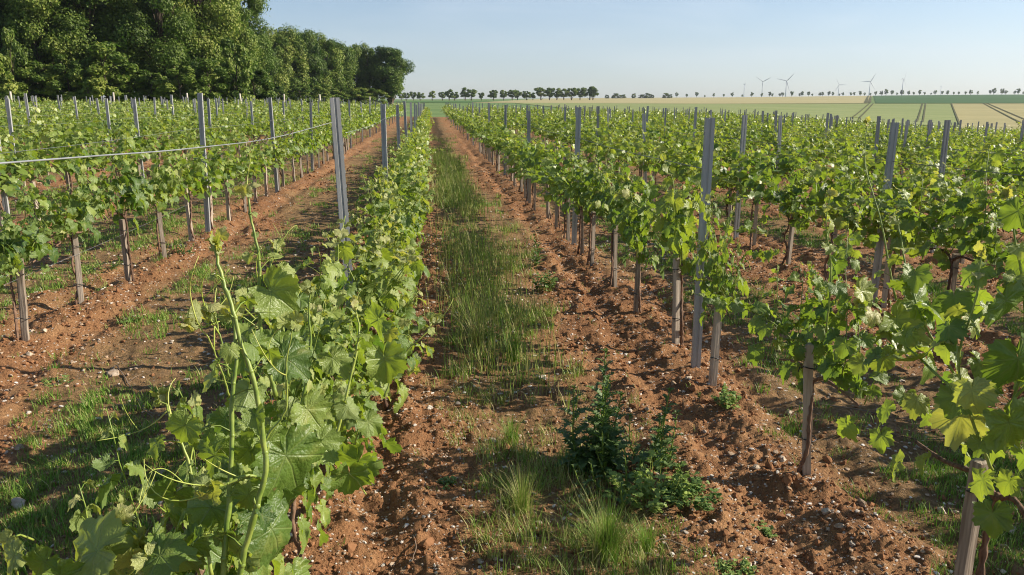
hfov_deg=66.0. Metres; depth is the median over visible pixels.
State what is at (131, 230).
trellis wire
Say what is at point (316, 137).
grapevine
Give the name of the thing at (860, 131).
grapevine
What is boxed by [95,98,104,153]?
steel post
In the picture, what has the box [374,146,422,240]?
grapevine
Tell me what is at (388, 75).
tree
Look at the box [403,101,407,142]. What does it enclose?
steel post
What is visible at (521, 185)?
wooden stake
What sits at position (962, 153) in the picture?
grapevine
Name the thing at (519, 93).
avenue tree
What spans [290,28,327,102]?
tree
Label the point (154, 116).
grapevine
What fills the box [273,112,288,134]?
grapevine
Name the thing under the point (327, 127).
grapevine
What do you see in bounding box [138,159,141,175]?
wooden stake
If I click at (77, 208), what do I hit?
grapevine
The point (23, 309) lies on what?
wooden stake
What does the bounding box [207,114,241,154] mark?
grapevine
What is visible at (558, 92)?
avenue tree
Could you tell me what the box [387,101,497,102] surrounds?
green strip field
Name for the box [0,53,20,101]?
shrub
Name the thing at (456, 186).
dry grass
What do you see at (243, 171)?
grapevine
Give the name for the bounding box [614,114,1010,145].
trellis wire
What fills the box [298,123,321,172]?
grapevine
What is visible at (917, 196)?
grapevine
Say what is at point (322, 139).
grapevine
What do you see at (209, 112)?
steel post
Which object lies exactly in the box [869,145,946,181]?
grapevine
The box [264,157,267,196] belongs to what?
wooden stake
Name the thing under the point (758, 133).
grapevine
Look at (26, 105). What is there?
steel post
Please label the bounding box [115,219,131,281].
wooden stake
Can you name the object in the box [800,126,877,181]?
grapevine
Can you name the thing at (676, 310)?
wooden stake
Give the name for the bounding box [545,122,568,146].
grapevine
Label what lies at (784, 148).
grapevine
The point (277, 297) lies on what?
grapevine
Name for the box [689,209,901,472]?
grapevine
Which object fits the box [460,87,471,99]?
avenue tree
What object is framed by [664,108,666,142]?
steel post
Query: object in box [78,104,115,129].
grapevine
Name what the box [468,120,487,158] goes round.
grapevine
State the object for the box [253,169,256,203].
wooden stake
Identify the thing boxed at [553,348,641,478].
thistle
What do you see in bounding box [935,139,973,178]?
grapevine
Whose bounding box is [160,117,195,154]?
grapevine
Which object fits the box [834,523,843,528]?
stone
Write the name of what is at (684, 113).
grapevine
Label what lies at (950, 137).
grapevine
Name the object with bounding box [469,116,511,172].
grapevine
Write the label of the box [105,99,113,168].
steel post
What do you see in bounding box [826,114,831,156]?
steel post
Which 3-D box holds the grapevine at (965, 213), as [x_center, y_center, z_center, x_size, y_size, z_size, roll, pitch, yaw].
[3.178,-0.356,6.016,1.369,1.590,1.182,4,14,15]
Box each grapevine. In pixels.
[0,114,14,147]
[0,120,41,144]
[0,121,25,155]
[0,127,19,146]
[0,131,64,188]
[0,132,45,218]
[0,143,124,304]
[0,181,71,340]
[0,472,203,574]
[1,116,21,133]
[3,115,82,219]
[6,101,64,181]
[13,107,59,154]
[32,115,103,194]
[34,103,73,127]
[38,105,53,145]
[39,106,74,122]
[40,100,153,281]
[42,120,112,186]
[49,110,85,175]
[67,377,251,574]
[71,111,107,170]
[74,109,90,125]
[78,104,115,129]
[78,113,107,150]
[79,130,146,178]
[86,110,121,170]
[88,109,132,143]
[96,109,121,149]
[97,225,326,574]
[100,111,158,176]
[117,112,150,162]
[130,107,154,157]
[131,111,172,157]
[132,108,154,129]
[133,136,191,256]
[133,147,452,574]
[140,116,185,163]
[147,137,225,240]
[152,110,160,130]
[156,104,185,138]
[158,120,192,164]
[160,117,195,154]
[161,107,206,134]
[179,116,197,137]
[182,119,227,167]
[182,124,215,155]
[183,107,204,130]
[183,108,214,149]
[187,140,238,228]
[193,113,231,146]
[194,111,225,130]
[202,299,349,567]
[206,113,245,145]
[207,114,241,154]
[208,130,252,220]
[210,108,236,129]
[225,107,240,135]
[225,113,248,156]
[225,135,273,211]
[228,103,267,140]
[230,243,402,459]
[233,127,283,196]
[234,137,274,202]
[243,118,269,146]
[247,109,268,134]
[260,113,280,145]
[261,120,303,185]
[265,135,302,168]
[268,113,294,134]
[269,113,304,178]
[273,112,284,136]
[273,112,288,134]
[276,109,300,125]
[280,104,304,130]
[287,116,304,131]
[288,121,312,177]
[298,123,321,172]
[298,123,331,167]
[299,216,433,412]
[307,116,331,163]
[309,122,328,170]
[315,117,331,159]
[329,119,349,158]
[329,173,417,321]
[333,227,428,357]
[341,114,355,142]
[342,116,354,153]
[345,109,357,136]
[347,115,361,141]
[349,173,429,290]
[350,109,364,141]
[364,158,435,253]
[367,164,434,247]
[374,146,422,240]
[375,131,426,180]
[380,152,431,187]
[384,163,433,208]
[387,148,437,200]
[389,135,431,173]
[389,143,428,174]
[396,127,435,172]
[396,135,431,168]
[396,136,442,181]
[400,128,435,154]
[401,140,435,187]
[402,129,420,140]
[407,123,429,139]
[417,120,432,141]
[465,124,478,149]
[466,111,475,131]
[466,113,481,149]
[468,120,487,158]
[468,125,494,164]
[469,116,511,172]
[469,122,494,159]
[470,108,492,153]
[470,112,487,133]
[470,116,502,155]
[475,115,526,177]
[476,115,503,142]
[484,112,514,165]
[490,119,526,180]
[491,124,518,154]
[491,125,535,185]
[497,138,555,204]
[499,135,536,191]
[507,129,543,209]
[510,126,548,166]
[511,138,605,228]
[520,117,549,135]
[521,131,619,254]
[521,132,635,264]
[522,107,547,141]
[523,141,588,238]
[530,110,551,141]
[530,113,554,148]
[532,127,574,218]
[536,112,559,135]
[542,116,574,148]
[543,122,560,141]
[545,120,585,165]
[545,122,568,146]
[549,114,574,159]
[551,116,599,154]
[568,120,604,161]
[570,126,635,177]
[572,122,605,160]
[581,114,623,170]
[583,116,596,127]
[584,153,697,312]
[592,150,654,286]
[594,110,618,129]
[595,124,642,175]
[595,129,637,171]
[607,117,635,136]
[607,129,767,345]
[608,128,656,193]
[610,111,639,136]
[618,129,683,201]
[619,122,641,146]
[628,119,668,151]
[636,121,659,148]
[646,127,675,144]
[648,125,679,152]
[651,116,663,131]
[651,130,693,188]
[654,120,678,136]
[658,112,690,135]
[663,112,693,145]
[663,125,686,139]
[665,135,713,198]
[675,123,699,158]
[677,141,737,195]
[681,132,717,170]
[686,129,771,216]
[687,184,785,325]
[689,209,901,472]
[697,114,732,137]
[698,117,740,156]
[698,125,736,160]
[701,115,739,131]
[712,145,792,248]
[715,122,740,151]
[717,135,783,169]
[718,136,748,191]
[724,125,757,150]
[737,114,789,148]
[739,121,760,149]
[748,114,792,151]
[748,140,788,203]
[756,124,771,141]
[758,122,790,132]
[760,141,828,263]
[768,125,801,181]
[769,132,834,183]
[777,146,854,186]
[778,135,965,281]
[782,127,837,183]
[785,127,803,143]
[791,126,819,161]
[792,125,816,157]
[794,123,838,162]
[798,128,843,170]
[800,124,855,182]
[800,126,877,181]
[812,121,844,138]
[813,127,853,157]
[815,129,863,193]
[815,169,945,307]
[821,116,1023,574]
[825,145,928,198]
[837,133,1023,334]
[839,127,886,156]
[848,136,897,192]
[852,130,871,155]
[857,138,907,161]
[862,134,897,155]
[863,131,915,154]
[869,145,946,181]
[873,126,889,143]
[873,165,952,215]
[878,141,931,176]
[883,134,902,144]
[896,144,967,214]
[897,130,921,168]
[897,131,940,168]
[897,137,932,158]
[901,133,961,159]
[909,133,991,188]
[916,160,1016,260]
[922,128,976,153]
[930,144,982,166]
[935,129,963,152]
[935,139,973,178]
[948,131,984,176]
[949,131,982,153]
[953,141,986,167]
[955,143,1020,178]
[959,241,1023,292]
[966,174,1023,232]
[967,134,1010,180]
[977,135,1019,175]
[980,158,1023,231]
[991,134,1023,194]
[993,130,1023,147]
[997,121,1023,180]
[1011,145,1023,185]
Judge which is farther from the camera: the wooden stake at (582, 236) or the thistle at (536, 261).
the wooden stake at (582, 236)
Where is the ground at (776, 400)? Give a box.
[0,96,1023,574]
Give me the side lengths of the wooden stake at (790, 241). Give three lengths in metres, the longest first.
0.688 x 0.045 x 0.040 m
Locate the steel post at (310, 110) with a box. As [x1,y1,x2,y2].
[309,102,312,170]
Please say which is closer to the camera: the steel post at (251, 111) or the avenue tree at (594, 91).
the steel post at (251, 111)
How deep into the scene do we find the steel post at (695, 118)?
18.60 m
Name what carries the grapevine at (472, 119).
on the ground at (776, 400)
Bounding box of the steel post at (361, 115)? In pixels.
[360,102,362,141]
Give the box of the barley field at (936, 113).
[520,103,959,126]
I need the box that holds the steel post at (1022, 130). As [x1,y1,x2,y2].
[1016,120,1023,169]
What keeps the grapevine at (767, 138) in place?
on the ground at (776, 400)
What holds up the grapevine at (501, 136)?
on the ground at (776, 400)
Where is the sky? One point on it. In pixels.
(656, 48)
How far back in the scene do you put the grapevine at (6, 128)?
17.77 m
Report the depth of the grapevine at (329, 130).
21.34 m
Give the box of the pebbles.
[0,164,1023,574]
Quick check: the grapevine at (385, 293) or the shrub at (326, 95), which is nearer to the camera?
the grapevine at (385, 293)
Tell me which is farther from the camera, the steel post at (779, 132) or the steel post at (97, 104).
the steel post at (97, 104)
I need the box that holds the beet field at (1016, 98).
[873,94,1023,102]
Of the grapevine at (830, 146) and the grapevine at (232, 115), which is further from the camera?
the grapevine at (232, 115)
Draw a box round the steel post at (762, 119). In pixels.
[761,111,763,134]
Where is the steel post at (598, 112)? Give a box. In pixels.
[595,106,599,163]
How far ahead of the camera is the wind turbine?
2902.43 m
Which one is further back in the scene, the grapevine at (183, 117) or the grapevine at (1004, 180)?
the grapevine at (183, 117)
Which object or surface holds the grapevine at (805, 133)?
on the ground at (776, 400)
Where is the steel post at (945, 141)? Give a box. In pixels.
[930,120,950,252]
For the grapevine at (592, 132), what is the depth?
19.19 m
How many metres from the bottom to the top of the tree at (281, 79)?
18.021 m
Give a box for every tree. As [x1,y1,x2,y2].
[0,0,36,85]
[0,0,93,83]
[39,0,135,98]
[85,0,159,89]
[103,0,212,102]
[143,0,243,99]
[211,0,265,100]
[229,0,277,93]
[252,33,279,96]
[263,24,293,99]
[272,22,311,102]
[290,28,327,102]
[307,30,347,97]
[327,39,359,101]
[349,43,371,100]
[355,41,380,103]
[365,45,415,104]
[403,92,410,100]
[409,91,416,100]
[416,92,424,100]
[428,91,435,100]
[438,92,445,100]
[445,89,453,100]
[450,92,458,100]
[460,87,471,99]
[463,89,477,100]
[477,92,484,99]
[487,90,497,99]
[500,90,507,99]
[507,90,517,99]
[515,90,522,99]
[522,91,532,99]
[534,87,546,99]
[545,87,554,99]
[552,88,562,99]
[564,88,577,99]
[576,87,585,97]
[583,87,595,99]
[588,86,598,99]
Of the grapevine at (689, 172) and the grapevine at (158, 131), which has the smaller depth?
the grapevine at (689, 172)
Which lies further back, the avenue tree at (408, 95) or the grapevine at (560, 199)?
the avenue tree at (408, 95)
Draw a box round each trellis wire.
[0,108,372,153]
[0,112,244,126]
[5,129,365,284]
[476,113,701,168]
[533,114,1023,175]
[554,112,1018,155]
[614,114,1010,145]
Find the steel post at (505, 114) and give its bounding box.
[504,105,506,174]
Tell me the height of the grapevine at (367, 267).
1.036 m
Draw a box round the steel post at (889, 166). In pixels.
[871,122,898,301]
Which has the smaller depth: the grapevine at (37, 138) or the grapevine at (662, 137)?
the grapevine at (37, 138)
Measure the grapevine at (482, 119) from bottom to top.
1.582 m
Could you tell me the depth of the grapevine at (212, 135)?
18.11 m
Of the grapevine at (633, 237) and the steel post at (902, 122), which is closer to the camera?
the grapevine at (633, 237)
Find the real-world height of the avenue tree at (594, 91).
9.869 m
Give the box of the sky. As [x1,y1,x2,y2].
[103,0,1023,98]
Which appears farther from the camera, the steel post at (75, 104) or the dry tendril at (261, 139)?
the steel post at (75, 104)
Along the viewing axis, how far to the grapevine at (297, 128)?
29.78 m
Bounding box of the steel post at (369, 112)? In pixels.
[369,101,370,136]
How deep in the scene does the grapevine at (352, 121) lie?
28.56 m
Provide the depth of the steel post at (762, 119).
25.46 m
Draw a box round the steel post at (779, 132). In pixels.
[775,115,782,205]
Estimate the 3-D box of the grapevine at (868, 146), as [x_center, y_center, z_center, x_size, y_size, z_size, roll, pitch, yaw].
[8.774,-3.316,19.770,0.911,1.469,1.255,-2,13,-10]
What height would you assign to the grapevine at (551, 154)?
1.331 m
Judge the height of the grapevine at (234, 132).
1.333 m
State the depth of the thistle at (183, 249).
8.39 m
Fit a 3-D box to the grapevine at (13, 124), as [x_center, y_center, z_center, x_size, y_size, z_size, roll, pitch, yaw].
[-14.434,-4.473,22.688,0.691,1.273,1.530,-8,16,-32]
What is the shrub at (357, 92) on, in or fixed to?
on the ground at (776, 400)
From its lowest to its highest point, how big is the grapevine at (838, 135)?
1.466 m
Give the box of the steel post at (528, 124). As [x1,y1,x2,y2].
[527,111,530,200]
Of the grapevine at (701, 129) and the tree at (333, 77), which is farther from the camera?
the tree at (333, 77)
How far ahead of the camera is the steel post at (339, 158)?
4.87 m
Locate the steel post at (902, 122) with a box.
[900,118,903,154]
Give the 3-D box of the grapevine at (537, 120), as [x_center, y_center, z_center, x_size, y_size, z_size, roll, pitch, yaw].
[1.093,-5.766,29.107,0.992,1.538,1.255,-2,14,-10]
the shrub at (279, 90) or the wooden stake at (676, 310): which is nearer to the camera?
the wooden stake at (676, 310)
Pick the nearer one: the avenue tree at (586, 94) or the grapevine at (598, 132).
the grapevine at (598, 132)
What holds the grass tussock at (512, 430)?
on the ground at (776, 400)
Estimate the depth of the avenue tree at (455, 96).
547.80 m
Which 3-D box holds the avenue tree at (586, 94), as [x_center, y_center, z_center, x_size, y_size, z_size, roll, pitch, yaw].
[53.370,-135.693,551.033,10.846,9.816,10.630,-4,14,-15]
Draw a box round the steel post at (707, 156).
[691,118,714,367]
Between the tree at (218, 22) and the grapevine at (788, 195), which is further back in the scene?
the tree at (218, 22)
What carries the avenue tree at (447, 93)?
on the ground at (776, 400)
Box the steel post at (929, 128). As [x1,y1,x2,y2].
[924,120,931,155]
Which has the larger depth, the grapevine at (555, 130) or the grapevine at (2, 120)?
the grapevine at (555, 130)
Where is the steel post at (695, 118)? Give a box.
[692,107,696,141]
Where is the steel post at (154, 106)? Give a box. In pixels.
[153,97,156,118]
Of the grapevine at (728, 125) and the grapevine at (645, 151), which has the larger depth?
the grapevine at (728, 125)
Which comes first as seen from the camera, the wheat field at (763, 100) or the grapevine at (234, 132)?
the grapevine at (234, 132)
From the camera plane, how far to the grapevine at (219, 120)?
27.31 m
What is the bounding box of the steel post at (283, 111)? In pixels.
[282,101,285,131]
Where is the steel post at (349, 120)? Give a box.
[348,101,351,147]
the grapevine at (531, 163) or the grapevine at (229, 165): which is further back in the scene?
the grapevine at (531, 163)
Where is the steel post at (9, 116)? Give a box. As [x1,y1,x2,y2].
[5,99,19,187]
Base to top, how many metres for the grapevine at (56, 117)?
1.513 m
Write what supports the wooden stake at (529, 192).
on the ground at (776, 400)
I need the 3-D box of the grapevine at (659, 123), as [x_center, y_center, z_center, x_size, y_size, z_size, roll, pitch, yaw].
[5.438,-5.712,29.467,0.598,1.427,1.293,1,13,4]
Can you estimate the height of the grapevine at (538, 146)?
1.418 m
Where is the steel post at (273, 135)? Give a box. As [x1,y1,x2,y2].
[268,98,278,192]
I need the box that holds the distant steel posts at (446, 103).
[182,96,1005,127]
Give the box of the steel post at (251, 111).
[250,101,253,137]
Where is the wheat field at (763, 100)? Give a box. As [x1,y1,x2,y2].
[473,96,871,103]
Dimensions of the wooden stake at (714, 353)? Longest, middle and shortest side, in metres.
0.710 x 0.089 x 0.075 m
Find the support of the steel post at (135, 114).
on the ground at (776, 400)
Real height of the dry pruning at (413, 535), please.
0.024 m
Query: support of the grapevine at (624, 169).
on the ground at (776, 400)
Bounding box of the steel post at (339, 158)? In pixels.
[330,97,352,309]
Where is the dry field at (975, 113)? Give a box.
[953,103,1023,129]
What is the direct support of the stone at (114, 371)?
on the ground at (776, 400)
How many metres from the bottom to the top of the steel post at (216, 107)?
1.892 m
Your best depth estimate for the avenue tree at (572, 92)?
542.58 m
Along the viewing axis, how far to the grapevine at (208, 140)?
17.11 m
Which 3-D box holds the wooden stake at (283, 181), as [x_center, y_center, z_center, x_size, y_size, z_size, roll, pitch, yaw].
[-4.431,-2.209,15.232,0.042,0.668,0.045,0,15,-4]
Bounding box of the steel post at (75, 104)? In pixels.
[74,97,80,145]
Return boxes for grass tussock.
[439,291,520,349]
[480,460,564,518]
[491,410,542,444]
[496,326,550,361]
[514,480,708,568]
[540,475,636,565]
[618,512,675,554]
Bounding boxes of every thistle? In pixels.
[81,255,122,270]
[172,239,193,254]
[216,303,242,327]
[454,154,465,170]
[528,233,546,265]
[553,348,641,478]
[571,445,663,506]
[623,387,683,474]
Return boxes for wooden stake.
[0,196,2,231]
[10,258,30,341]
[30,181,40,219]
[64,170,70,198]
[69,233,84,303]
[114,168,120,197]
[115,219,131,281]
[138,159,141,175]
[154,201,166,257]
[184,184,193,240]
[208,181,212,228]
[224,180,230,220]
[242,182,246,212]
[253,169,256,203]
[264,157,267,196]
[277,160,280,190]
[281,157,284,186]
[291,157,295,181]
[299,155,302,177]
[306,146,308,173]
[317,148,319,167]
[489,145,490,161]
[492,148,493,164]
[497,152,499,172]
[520,170,522,191]
[523,172,525,197]
[528,179,530,203]
[533,182,535,210]
[546,184,549,217]
[555,201,557,227]
[566,198,569,241]
[579,206,584,254]
[589,209,595,266]
[612,225,618,286]
[631,251,641,313]
[652,171,654,201]
[672,257,680,344]
[708,285,722,385]
[727,187,731,234]
[752,203,758,244]
[786,214,794,264]
[797,342,817,474]
[827,226,838,279]
[880,237,893,307]
[949,253,959,292]
[954,457,987,574]
[959,231,968,263]
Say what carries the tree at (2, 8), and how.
on the ground at (776, 400)
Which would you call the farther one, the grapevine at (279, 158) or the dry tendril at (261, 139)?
the grapevine at (279, 158)
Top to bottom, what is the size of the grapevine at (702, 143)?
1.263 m
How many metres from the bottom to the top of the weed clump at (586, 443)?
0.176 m
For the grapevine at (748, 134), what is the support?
on the ground at (776, 400)
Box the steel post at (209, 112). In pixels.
[207,99,212,155]
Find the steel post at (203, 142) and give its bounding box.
[197,93,210,231]
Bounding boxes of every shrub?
[0,26,28,100]
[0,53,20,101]
[13,68,49,102]
[21,60,64,103]
[48,53,91,100]
[56,67,107,103]
[77,41,138,101]
[114,70,150,101]
[128,69,169,105]
[160,60,205,102]
[191,58,232,103]
[210,37,256,103]
[245,65,277,101]
[270,84,287,102]
[285,84,313,102]
[308,84,331,102]
[329,86,349,102]
[346,87,371,103]
[368,88,389,103]
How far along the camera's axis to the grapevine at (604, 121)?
27.61 m
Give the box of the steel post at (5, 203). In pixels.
[0,140,9,214]
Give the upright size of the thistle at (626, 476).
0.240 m
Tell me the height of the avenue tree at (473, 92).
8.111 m
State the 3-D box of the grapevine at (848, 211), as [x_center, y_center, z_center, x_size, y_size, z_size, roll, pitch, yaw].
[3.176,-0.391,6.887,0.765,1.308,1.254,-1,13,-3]
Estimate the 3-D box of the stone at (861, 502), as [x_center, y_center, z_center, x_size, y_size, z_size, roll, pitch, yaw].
[1.537,0.951,3.465,0.042,0.038,0.041,11,17,40]
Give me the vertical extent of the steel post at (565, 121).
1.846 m
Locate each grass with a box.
[0,133,1023,574]
[414,147,590,431]
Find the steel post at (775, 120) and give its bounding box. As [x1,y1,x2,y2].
[773,110,777,162]
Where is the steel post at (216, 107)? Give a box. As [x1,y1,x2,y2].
[215,98,218,120]
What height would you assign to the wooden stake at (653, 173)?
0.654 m
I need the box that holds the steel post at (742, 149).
[733,115,747,238]
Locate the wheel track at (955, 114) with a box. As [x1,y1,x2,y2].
[951,103,959,123]
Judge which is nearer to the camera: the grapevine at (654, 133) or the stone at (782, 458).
the stone at (782, 458)
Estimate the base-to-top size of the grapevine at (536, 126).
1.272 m
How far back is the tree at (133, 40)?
84.32 m
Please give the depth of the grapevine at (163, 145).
14.53 m
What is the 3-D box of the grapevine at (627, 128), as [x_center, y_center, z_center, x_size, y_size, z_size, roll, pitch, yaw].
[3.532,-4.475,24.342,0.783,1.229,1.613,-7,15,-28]
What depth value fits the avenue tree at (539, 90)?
550.23 m
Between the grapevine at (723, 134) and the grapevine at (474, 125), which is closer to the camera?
the grapevine at (723, 134)
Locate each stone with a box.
[10,497,25,509]
[14,444,24,449]
[106,368,118,376]
[476,558,483,563]
[727,451,734,456]
[751,464,760,469]
[778,455,786,461]
[821,508,830,514]
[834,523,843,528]
[858,499,866,505]
[937,507,945,513]
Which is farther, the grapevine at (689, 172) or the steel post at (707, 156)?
the grapevine at (689, 172)
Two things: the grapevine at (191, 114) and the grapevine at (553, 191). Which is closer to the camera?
the grapevine at (553, 191)
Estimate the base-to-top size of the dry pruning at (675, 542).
0.028 m
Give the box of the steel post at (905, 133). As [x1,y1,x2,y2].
[900,121,907,177]
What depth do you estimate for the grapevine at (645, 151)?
13.96 m
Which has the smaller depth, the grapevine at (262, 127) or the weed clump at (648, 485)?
the weed clump at (648, 485)
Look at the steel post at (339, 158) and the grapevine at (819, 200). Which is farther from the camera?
the grapevine at (819, 200)
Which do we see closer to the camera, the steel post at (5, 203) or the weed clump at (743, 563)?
the weed clump at (743, 563)
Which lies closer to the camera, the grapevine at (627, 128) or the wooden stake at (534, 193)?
the wooden stake at (534, 193)
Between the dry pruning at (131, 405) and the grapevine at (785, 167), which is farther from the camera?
the grapevine at (785, 167)
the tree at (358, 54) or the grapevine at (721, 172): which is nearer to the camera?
the grapevine at (721, 172)
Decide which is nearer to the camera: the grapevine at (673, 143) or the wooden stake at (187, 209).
the wooden stake at (187, 209)
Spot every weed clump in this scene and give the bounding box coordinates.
[40,374,73,386]
[116,315,142,323]
[438,474,456,489]
[532,270,557,292]
[561,434,609,475]
[602,450,691,513]
[660,471,722,510]
[711,383,741,408]
[715,556,758,574]
[749,520,777,538]
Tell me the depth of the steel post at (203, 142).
9.63 m
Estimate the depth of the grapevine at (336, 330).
3.41 m
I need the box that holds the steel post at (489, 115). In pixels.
[488,103,491,161]
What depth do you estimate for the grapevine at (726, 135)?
22.32 m
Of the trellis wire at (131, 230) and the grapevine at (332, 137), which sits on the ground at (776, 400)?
the grapevine at (332, 137)
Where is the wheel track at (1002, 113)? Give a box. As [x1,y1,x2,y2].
[983,103,1019,121]
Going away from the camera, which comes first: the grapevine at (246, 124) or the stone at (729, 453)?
the stone at (729, 453)
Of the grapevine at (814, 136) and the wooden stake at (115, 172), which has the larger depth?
the grapevine at (814, 136)
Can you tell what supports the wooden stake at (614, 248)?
on the ground at (776, 400)
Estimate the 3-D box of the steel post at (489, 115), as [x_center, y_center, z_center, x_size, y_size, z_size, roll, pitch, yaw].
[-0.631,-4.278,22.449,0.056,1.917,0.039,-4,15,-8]
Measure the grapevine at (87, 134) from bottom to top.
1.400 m
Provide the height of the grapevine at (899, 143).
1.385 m
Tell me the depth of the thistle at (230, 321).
5.92 m
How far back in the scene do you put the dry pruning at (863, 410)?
4.60 m
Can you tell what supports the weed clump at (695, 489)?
on the ground at (776, 400)
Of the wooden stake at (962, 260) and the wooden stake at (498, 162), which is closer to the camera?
the wooden stake at (962, 260)
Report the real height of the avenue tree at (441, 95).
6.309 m
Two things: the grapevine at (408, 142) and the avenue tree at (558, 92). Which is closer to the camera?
the grapevine at (408, 142)
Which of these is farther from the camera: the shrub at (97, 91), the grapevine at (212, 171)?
the shrub at (97, 91)
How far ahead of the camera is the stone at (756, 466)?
3.74 m
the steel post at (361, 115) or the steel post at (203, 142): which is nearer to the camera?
the steel post at (203, 142)
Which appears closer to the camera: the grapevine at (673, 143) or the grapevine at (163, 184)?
the grapevine at (163, 184)
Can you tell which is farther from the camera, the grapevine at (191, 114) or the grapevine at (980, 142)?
the grapevine at (191, 114)
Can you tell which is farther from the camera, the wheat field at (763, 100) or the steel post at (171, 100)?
the wheat field at (763, 100)
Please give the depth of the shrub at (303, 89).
160.46 m
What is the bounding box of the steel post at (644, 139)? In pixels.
[642,113,646,188]
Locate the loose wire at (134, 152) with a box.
[0,122,331,163]
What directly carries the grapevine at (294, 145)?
on the ground at (776, 400)
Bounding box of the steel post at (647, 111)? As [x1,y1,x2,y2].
[646,106,648,126]
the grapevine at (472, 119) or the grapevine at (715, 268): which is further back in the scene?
the grapevine at (472, 119)
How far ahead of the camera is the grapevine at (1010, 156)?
14.53 m
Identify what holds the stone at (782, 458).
on the ground at (776, 400)
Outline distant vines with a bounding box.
[0,97,1023,163]
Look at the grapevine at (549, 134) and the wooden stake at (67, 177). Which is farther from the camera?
the grapevine at (549, 134)
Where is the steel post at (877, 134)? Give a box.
[870,116,880,197]
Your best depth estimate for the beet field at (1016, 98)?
486.88 m
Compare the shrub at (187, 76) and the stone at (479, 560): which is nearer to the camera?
the stone at (479, 560)
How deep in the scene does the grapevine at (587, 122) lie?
30.49 m
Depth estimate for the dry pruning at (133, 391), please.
4.78 m
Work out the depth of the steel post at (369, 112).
36.38 m
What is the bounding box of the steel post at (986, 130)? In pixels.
[983,122,988,146]
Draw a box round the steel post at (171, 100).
[170,95,174,120]
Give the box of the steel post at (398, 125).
[396,105,400,154]
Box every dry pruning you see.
[112,365,175,414]
[115,404,152,416]
[411,534,416,561]
[655,538,697,553]
[816,403,922,418]
[858,524,872,547]
[859,424,944,439]
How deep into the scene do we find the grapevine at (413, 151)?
12.33 m
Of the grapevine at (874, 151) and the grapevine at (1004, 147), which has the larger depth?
the grapevine at (1004, 147)
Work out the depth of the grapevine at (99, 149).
11.92 m
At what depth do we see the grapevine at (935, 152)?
17.03 m
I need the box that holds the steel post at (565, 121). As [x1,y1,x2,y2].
[563,107,565,159]
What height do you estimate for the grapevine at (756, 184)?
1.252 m
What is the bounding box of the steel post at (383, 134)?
[380,104,387,188]
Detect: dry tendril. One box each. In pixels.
[253,135,267,144]
[280,130,293,137]
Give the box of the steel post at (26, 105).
[24,93,33,141]
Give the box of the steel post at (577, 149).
[571,107,581,244]
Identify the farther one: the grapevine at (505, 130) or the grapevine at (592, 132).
the grapevine at (592, 132)
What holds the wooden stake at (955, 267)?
on the ground at (776, 400)
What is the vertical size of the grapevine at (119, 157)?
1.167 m
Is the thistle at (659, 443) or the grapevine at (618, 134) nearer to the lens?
the thistle at (659, 443)
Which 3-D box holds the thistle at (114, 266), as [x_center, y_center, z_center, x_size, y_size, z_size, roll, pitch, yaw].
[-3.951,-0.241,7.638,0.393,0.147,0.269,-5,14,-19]
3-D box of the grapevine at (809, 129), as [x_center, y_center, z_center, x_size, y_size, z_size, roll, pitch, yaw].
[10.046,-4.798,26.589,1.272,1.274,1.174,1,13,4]
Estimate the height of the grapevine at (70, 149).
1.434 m
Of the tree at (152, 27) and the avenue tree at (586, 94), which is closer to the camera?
the tree at (152, 27)
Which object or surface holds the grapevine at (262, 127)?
on the ground at (776, 400)
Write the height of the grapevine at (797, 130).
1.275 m
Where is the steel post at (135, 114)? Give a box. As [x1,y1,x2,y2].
[132,99,144,177]
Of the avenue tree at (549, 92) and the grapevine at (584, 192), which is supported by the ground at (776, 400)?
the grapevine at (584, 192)
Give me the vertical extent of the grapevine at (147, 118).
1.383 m
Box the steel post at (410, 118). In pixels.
[410,102,411,136]
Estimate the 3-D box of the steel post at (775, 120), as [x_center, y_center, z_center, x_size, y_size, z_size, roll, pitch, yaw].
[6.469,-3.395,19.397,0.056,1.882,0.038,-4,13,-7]
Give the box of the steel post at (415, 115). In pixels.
[414,103,415,127]
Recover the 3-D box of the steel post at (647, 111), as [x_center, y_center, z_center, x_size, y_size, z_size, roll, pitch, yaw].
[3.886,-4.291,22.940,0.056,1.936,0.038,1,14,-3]
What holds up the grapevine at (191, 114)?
on the ground at (776, 400)
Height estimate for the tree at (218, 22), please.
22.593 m
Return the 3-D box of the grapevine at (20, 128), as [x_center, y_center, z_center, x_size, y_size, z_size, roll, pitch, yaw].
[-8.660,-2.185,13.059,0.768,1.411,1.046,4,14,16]
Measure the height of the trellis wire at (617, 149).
0.042 m
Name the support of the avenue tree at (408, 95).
on the ground at (776, 400)
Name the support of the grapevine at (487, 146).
on the ground at (776, 400)
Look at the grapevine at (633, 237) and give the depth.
6.13 m
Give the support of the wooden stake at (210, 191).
on the ground at (776, 400)
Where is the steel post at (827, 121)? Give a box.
[821,113,828,170]
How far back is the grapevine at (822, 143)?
16.89 m
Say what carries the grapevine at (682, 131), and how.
on the ground at (776, 400)
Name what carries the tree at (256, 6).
on the ground at (776, 400)
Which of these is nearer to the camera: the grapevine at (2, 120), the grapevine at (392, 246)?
the grapevine at (392, 246)
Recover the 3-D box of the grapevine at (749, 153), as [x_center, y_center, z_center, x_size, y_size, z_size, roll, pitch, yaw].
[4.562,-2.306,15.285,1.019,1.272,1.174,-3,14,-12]

